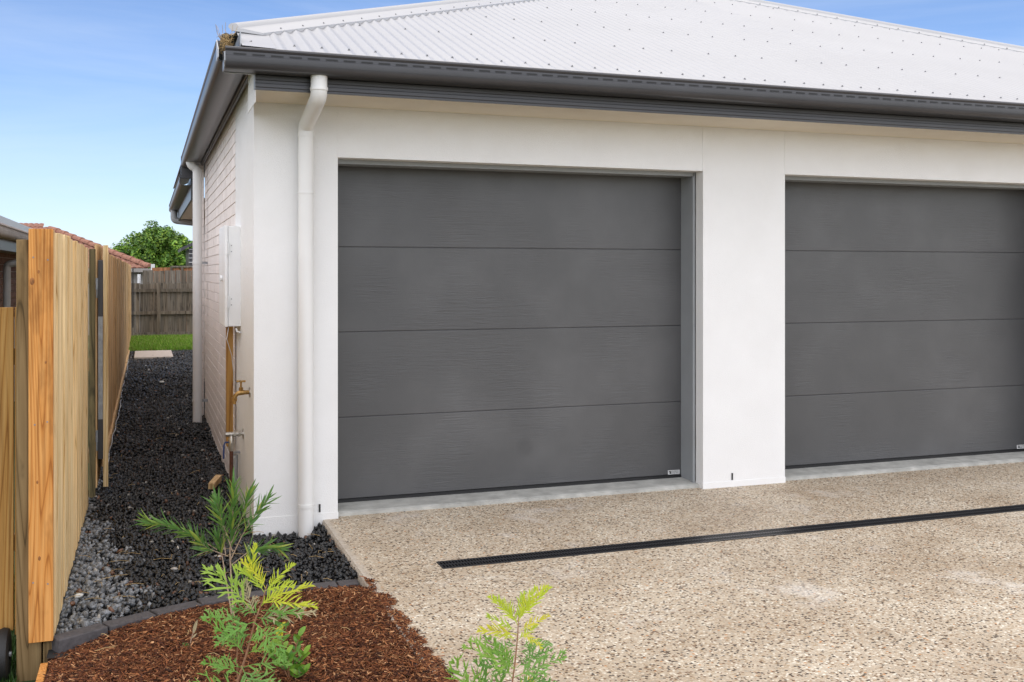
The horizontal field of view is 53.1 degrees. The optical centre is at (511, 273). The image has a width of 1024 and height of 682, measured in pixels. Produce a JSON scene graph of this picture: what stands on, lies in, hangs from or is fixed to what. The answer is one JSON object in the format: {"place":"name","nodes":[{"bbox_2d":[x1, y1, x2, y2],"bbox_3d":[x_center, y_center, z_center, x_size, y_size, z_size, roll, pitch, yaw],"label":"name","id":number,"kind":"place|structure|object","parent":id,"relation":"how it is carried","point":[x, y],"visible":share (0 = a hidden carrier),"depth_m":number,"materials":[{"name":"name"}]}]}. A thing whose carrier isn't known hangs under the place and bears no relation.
{"place":"outdoors","nodes":[
{"label":"outdoors","id":0,"kind":"place"},
{"bbox_2d":[0,567,18,681],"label":"neighbour grass","id":1,"kind":"structure","parent":0,"point":[11,675],"depth_m":4.52,"materials":[{"name":"green plant"}]},
{"bbox_2d":[11,348,88,681],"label":"neighbour lawn soil","id":2,"kind":"structure","parent":0,"point":[14,494],"depth_m":8.84,"materials":[{"name":"brown soil"}]},
{"bbox_2d":[0,627,11,681],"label":"bin wheel","id":3,"kind":"object","parent":2,"relation":"on","point":[5,648],"visible":0.97,"depth_m":4.26,"materials":[{"name":"rubber"}]},
{"bbox_2d":[129,334,192,350],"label":"lawn grass","id":4,"kind":"structure","parent":0,"point":[142,342],"depth_m":21.84,"materials":[{"name":"green plant"}]},
{"bbox_2d":[46,349,357,658],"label":"gravel","id":5,"kind":"structure","parent":0,"point":[166,406],"depth_m":6.32,"materials":[{"name":"black gravel"}]},
{"bbox_2d":[74,593,82,597],"bbox_3d":[-2.071,1.540,4.898,0.034,0.021,0.050,0,0,14],"label":"white rock","id":6,"kind":"object","parent":5,"relation":"on","point":[80,594],"visible":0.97,"depth_m":4.89,"materials":[{"name":"stone"}]},
{"bbox_2d":[88,244,133,487],"bbox_3d":[-5.915,0.700,15.594,0.123,1.829,17.729,0,0,-20],"label":"long side fence","id":7,"kind":"object","parent":5,"relation":"on","point":[119,303],"visible":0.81,"depth_m":11.58,"materials":[{"name":"beige wood"}]},
{"bbox_2d":[89,245,107,497],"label":"side gate","id":8,"kind":"structure","parent":7,"relation":"attached to","point":[98,438],"depth_m":7.19,"materials":[{"name":"wood"}]},
{"bbox_2d":[108,364,127,461],"bbox_3d":[-4.965,1.549,13.050,0.031,0.019,11.640,0,0,-20],"label":"weed mat edge","id":9,"kind":"object","parent":5,"relation":"on","point":[117,419],"visible":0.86,"depth_m":10.72,"materials":[{"name":"black plastic"}]},
{"bbox_2d":[134,350,172,358],"bbox_3d":[-6.819,1.557,19.508,0.680,0.055,1.650,0,0,-20],"label":"concrete paver","id":10,"kind":"object","parent":5,"relation":"on","point":[152,354],"visible":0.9,"depth_m":19.27,"materials":[{"name":"beige concrete"}]},
{"bbox_2d":[51,579,359,652],"bbox_3d":[-1.384,1.576,4.776,1.426,0.094,0.208,0,0,-34],"label":"garden edging","id":11,"kind":"object","parent":5,"relation":"on","point":[65,641],"visible":0.33,"depth_m":4.56,"materials":[{"name":"grey concrete"}]},
{"bbox_2d":[208,475,221,488],"bbox_3d":[-2.156,1.516,7.448,0.044,0.044,0.200,3,7,-1],"label":"timber offcut","id":12,"kind":"object","parent":5,"relation":"on","point":[216,480],"visible":0.91,"depth_m":7.41,"materials":[{"name":"beige wood"}]},
{"bbox_2d":[65,423,399,656],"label":"dry twigs","id":13,"kind":"object","parent":5,"relation":"on","point":[179,565],"visible":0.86,"depth_m":5.24,"materials":[{"name":"wood"}]},
{"bbox_2d":[43,576,458,681],"bbox_3d":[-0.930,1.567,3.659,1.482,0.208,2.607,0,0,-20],"label":"mulch","id":14,"kind":"object","parent":0,"point":[83,664],"visible":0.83,"depth_m":4.22,"materials":[{"name":"brown wood"}]},
{"bbox_2d":[181,620,197,647],"bbox_3d":[-1.344,1.502,4.257,0.076,0.125,0.013,0,0,1],"label":"seedling","id":15,"kind":"object","parent":14,"relation":"on","point":[194,628],"visible":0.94,"depth_m":4.26,"materials":[{"name":"beige plant"}]},
{"bbox_2d":[127,466,292,615],"bbox_3d":[-1.350,1.212,4.608,0.734,0.685,0.290,0,0,-8],"label":"bottlebrush plant","id":16,"kind":"object","parent":14,"relation":"on","point":[199,541],"visible":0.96,"depth_m":4.60,"materials":[{"name":"green plant"}]},
{"bbox_2d":[189,542,318,681],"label":"grevillea plant","id":17,"kind":"object","parent":14,"relation":"on","point":[235,630],"visible":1,"depth_m":3.73,"materials":[{"name":"green plant"}]},
{"bbox_2d":[268,622,310,677],"bbox_3d":[-0.848,1.446,3.903,0.165,0.221,0.128,0,0,16],"label":"glossy shrub","id":18,"kind":"object","parent":14,"relation":"on","point":[295,670],"visible":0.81,"depth_m":3.91,"materials":[{"name":"green plant"}]},
{"bbox_2d":[442,583,566,681],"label":"grevillea plant","id":19,"kind":"object","parent":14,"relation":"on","point":[488,651],"visible":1,"depth_m":3.30,"materials":[{"name":"green plant"}]},
{"bbox_2d":[0,0,1023,248],"label":"sky","id":20,"kind":"structure","parent":0,"point":[99,98],"materials":[{"name":"blue"}]},
{"bbox_2d":[169,0,1023,540],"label":"garage house","id":21,"kind":"structure","parent":0,"point":[511,250],"depth_m":7.11,"materials":[{"name":"white paint"}]},
{"bbox_2d":[215,22,237,54],"bbox_3d":[-1.581,-1.299,5.683,0.119,0.191,0.210,0,0,-20],"label":"straw nest","id":22,"kind":"object","parent":21,"relation":"in","point":[226,41],"visible":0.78,"depth_m":5.68,"materials":[{"name":"beige wicker"}]},
{"bbox_2d":[226,326,232,446],"bbox_3d":[-2.006,0.794,7.284,0.044,0.860,0.090,0,0,-20],"label":"conduit board","id":23,"kind":"object","parent":21,"relation":"attached to","point":[229,396],"visible":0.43,"depth_m":7.24,"materials":[{"name":"brown wood"}]},
{"bbox_2d":[219,225,240,326],"bbox_3d":[-1.977,0.020,7.157,0.126,0.684,0.579,0,0,-20],"label":"meter box","id":24,"kind":"object","parent":21,"relation":"attached to","point":[229,275],"visible":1,"depth_m":6.91,"materials":[{"name":"white metal"}]},
{"bbox_2d":[219,225,227,326],"bbox_3d":[-2.013,0.020,7.153,0.020,0.684,0.562,0,0,-20],"label":"cabinet door","id":25,"kind":"structure","parent":24,"relation":"in","point":[223,231],"depth_m":7.00,"materials":[{"name":"white metal"}]},
{"bbox_2d":[226,326,233,380],"bbox_3d":[-1.928,0.575,7.060,0.025,0.442,0.293,0,0,-6],"label":"loose cable","id":26,"kind":"object","parent":24,"relation":"hanging from","point":[231,354],"visible":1,"depth_m":6.99,"materials":[{"name":"white plastic"}]},
{"bbox_2d":[223,428,243,506],"bbox_3d":[-1.819,1.315,6.691,0.134,0.598,0.068,0,0,-20],"label":"isolation valve","id":27,"kind":"object","parent":21,"relation":"attached to","point":[231,440],"visible":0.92,"depth_m":6.68,"materials":[{"name":"silver metal"}]},
{"bbox_2d":[233,450,239,493],"bbox_3d":[-1.875,1.412,6.962,0.060,0.405,0.053,0,0,-20],"label":"grey conduit","id":28,"kind":"object","parent":21,"relation":"attached to","point":[235,459],"visible":0.35,"depth_m":6.95,"materials":[{"name":"plastic"}]},
{"bbox_2d":[231,380,250,403],"bbox_3d":[-1.659,0.727,6.272,0.113,0.144,0.064,0,0,-20],"label":"garden tap","id":29,"kind":"object","parent":21,"relation":"attached to","point":[241,391],"visible":1,"depth_m":6.26,"materials":[{"name":"gold metal"}]},
{"bbox_2d":[338,159,698,516],"bbox_3d":[0.063,0.419,6.862,2.630,2.350,0.315,0,0,-20],"label":"garage door","id":30,"kind":"structure","parent":21,"relation":"in","point":[507,333],"depth_m":6.93,"materials":[{"name":"paint"}]},
{"bbox_2d":[785,176,1023,480],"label":"garage door","id":31,"kind":"structure","parent":21,"relation":"in","point":[904,299],"depth_m":8.02,"materials":[{"name":"paint"}]},
{"bbox_2d":[322,462,1023,681],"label":"driveway","id":32,"kind":"structure","parent":0,"point":[939,600],"depth_m":4.99,"materials":[{"name":"beige concrete"}]},
{"bbox_2d":[436,504,1023,568],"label":"trench drain","id":33,"kind":"object","parent":32,"relation":"on","point":[467,562],"visible":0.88,"depth_m":5.78,"materials":[{"name":"black metal"}]},
{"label":"lawn soil","id":34,"kind":"structure","parent":0,"visible":0},
{"bbox_2d":[131,283,192,335],"bbox_3d":[-7.601,0.904,24.515,3.049,1.380,0.148,0,0,-20],"label":"back fence","id":35,"kind":"object","parent":34,"relation":"on","point":[160,305],"visible":0.38,"depth_m":24.30,"materials":[{"name":"wood"}]},
{"label":"ground","id":36,"kind":"structure","parent":0,"visible":0},
{"bbox_2d":[0,216,32,400],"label":"neighbour brick house","id":37,"kind":"structure","parent":36,"relation":"on","point":[10,236],"depth_m":11.92,"materials":[{"name":"brown brick"}]},
{"bbox_2d":[16,229,87,681],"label":"side fence","id":38,"kind":"object","parent":36,"relation":"on","point":[51,386],"visible":0.96,"depth_m":4.31,"materials":[{"name":"brown wood"}]},
{"bbox_2d":[0,307,15,634],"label":"neighbour front fence","id":39,"kind":"object","parent":38,"relation":"attached to","point":[7,533],"visible":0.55,"depth_m":4.38,"materials":[{"name":"brown wood"}]},
{"bbox_2d":[7,223,154,334],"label":"tiled neighbour house","id":40,"kind":"structure","parent":36,"relation":"on","point":[139,266],"depth_m":30.76,"materials":[{"name":"red tile"}]},
{"bbox_2d":[110,220,192,268],"bbox_3d":[-14.113,0.185,40.880,4.243,4.630,3.512,0,0,-20],"label":"leafy tree","id":41,"kind":"object","parent":36,"relation":"on","point":[160,247],"visible":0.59,"depth_m":39.99,"materials":[{"name":"green plant"}]},
{"bbox_2d":[143,270,192,331],"bbox_3d":[-7.718,0.814,25.776,2.936,1.788,0.118,0,0,-20],"label":"grey fence","id":42,"kind":"object","parent":36,"relation":"on","point":[183,277],"visible":0.08,"depth_m":25.46,"materials":[{"name":"grey wood"}]},
{"bbox_2d":[152,266,192,281],"bbox_3d":[-8.761,0.799,28.949,2.644,2.010,0.100,0,0,-20],"label":"red fence","id":43,"kind":"object","parent":36,"relation":"on","point":[182,268],"visible":0.06,"depth_m":28.71,"materials":[{"name":"brown wood"}]},
{"bbox_2d":[178,242,192,267],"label":"slatted shed","id":44,"kind":"structure","parent":36,"relation":"on","point":[189,255],"depth_m":30.80,"materials":[{"name":"grey metal"}]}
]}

